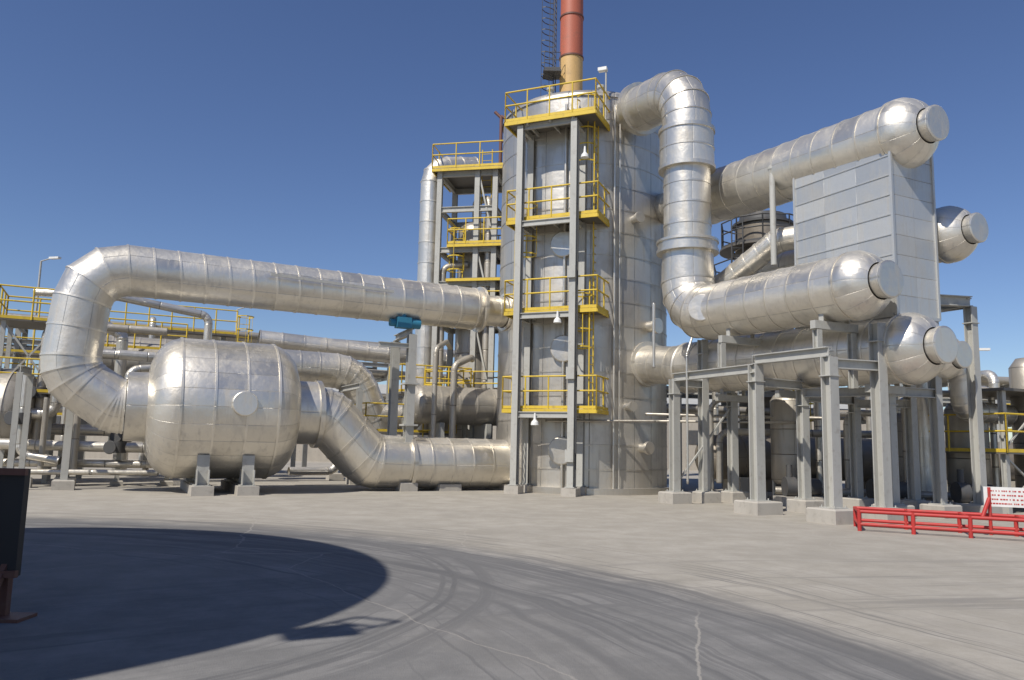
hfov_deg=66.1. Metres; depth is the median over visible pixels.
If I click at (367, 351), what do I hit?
background gas duct
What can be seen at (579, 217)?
access platform tower
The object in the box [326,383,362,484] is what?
duct support frame
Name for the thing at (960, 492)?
process pipework
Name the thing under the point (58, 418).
windows
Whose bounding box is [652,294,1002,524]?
steel support frame
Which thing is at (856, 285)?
crossover gas duct
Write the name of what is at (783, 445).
vertical separator vessel
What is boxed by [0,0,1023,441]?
sky
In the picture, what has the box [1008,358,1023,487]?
vessel
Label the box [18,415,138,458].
industrial shed
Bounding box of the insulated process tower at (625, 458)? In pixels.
[491,84,668,495]
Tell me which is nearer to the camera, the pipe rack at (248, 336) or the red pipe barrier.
the red pipe barrier
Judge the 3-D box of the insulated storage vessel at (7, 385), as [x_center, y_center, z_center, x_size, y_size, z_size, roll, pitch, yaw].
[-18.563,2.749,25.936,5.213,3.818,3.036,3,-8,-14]
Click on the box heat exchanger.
(864, 181)
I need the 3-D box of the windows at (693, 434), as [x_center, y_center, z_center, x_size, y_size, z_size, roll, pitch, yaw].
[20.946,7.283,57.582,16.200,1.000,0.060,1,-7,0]
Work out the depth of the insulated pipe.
24.15 m
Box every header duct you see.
[754,206,988,274]
[764,339,972,391]
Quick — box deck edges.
[432,165,502,282]
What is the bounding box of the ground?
[0,457,1023,679]
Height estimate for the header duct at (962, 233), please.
2.569 m
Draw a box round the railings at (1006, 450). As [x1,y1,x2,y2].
[928,412,1023,452]
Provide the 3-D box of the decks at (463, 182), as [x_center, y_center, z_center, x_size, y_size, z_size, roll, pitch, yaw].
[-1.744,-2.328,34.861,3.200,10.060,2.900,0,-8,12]
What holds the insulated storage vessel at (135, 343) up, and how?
on the ground
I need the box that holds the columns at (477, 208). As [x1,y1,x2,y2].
[428,165,501,438]
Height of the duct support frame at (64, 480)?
3.870 m
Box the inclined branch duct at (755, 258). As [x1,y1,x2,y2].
[714,226,793,282]
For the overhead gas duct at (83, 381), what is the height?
5.902 m
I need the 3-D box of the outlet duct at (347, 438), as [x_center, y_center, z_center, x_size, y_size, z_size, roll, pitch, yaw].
[-3.719,3.365,27.055,7.738,3.610,2.200,5,-8,-26]
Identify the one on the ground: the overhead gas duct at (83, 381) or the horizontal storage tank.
the horizontal storage tank
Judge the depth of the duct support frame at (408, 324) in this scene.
26.95 m
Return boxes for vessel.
[0,368,36,457]
[76,318,187,478]
[143,337,300,495]
[437,196,491,437]
[714,210,809,491]
[770,386,999,501]
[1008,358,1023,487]
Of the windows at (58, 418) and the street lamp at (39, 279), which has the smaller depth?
the street lamp at (39, 279)
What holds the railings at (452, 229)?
on the decks at (463, 182)
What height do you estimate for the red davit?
3.050 m
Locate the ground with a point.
(283, 575)
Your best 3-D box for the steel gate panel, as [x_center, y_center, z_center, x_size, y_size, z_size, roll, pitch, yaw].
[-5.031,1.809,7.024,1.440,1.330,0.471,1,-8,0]
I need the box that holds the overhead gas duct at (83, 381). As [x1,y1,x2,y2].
[39,244,512,441]
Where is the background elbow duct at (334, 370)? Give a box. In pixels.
[283,349,447,434]
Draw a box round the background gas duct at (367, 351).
[257,330,446,369]
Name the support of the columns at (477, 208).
on the ground
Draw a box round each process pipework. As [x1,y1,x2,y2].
[0,289,337,485]
[545,390,1006,513]
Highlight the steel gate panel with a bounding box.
[0,468,36,622]
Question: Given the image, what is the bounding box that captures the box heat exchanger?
[631,97,957,393]
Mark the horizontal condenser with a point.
(438, 408)
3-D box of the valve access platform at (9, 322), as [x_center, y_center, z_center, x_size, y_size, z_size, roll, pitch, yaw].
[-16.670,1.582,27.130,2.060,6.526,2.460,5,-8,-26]
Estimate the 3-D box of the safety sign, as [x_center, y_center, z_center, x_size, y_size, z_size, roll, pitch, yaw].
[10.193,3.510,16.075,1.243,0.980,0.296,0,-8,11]
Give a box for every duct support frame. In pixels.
[7,365,34,487]
[51,409,75,489]
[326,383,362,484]
[378,314,420,490]
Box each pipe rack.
[0,303,454,469]
[667,370,1011,490]
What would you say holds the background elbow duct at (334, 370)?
on the duct support frame at (336, 475)
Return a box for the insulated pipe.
[916,368,1017,491]
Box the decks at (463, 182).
[435,165,502,284]
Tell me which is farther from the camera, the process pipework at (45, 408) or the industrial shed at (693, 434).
the industrial shed at (693, 434)
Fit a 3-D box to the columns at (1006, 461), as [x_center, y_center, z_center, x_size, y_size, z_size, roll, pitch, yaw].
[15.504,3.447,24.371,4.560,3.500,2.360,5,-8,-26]
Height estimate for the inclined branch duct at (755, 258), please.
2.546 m
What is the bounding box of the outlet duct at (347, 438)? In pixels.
[296,380,509,490]
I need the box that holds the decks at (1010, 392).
[945,387,1023,453]
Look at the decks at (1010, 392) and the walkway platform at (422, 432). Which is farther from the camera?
the walkway platform at (422, 432)
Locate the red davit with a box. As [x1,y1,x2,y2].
[494,111,504,162]
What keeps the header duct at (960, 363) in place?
attached to the steel support frame at (834, 507)
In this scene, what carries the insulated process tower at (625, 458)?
on the ground
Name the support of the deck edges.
attached to the decks at (463, 182)
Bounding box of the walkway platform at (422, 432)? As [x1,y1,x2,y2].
[354,363,471,437]
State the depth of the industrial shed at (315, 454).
59.38 m
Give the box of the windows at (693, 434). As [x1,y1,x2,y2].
[689,430,866,443]
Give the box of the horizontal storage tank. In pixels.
[695,435,1015,495]
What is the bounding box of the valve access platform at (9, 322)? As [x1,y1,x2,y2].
[0,284,56,483]
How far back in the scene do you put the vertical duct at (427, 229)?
34.62 m
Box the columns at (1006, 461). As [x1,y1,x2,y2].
[932,391,1023,513]
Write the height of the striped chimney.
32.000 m
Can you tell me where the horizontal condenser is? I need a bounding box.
[414,340,496,438]
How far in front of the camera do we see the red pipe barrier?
16.16 m
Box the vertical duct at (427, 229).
[414,156,478,432]
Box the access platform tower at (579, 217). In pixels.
[502,66,609,496]
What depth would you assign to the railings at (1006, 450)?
22.55 m
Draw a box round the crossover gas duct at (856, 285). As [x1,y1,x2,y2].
[616,70,903,339]
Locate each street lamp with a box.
[29,256,60,367]
[979,348,989,350]
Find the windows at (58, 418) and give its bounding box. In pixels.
[56,416,89,424]
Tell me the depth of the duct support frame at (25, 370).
23.51 m
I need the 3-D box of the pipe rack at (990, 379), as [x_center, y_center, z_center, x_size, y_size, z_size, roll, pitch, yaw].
[17.606,3.536,32.847,24.866,5.626,4.311,3,-8,-10]
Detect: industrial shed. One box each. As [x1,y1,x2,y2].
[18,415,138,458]
[289,384,496,461]
[667,398,944,470]
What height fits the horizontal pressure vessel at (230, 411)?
4.680 m
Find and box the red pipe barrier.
[853,506,1023,537]
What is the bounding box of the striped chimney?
[540,0,583,95]
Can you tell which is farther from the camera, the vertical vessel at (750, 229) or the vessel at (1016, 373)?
the vertical vessel at (750, 229)
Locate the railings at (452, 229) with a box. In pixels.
[426,140,502,388]
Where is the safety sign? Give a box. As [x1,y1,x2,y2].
[981,486,1023,534]
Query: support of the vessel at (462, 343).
on the ground
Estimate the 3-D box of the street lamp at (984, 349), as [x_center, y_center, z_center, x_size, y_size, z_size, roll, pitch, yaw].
[19.950,3.423,33.737,1.267,6.184,0.218,-1,-8,15]
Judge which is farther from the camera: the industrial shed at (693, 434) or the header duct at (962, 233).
the industrial shed at (693, 434)
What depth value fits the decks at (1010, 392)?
23.13 m

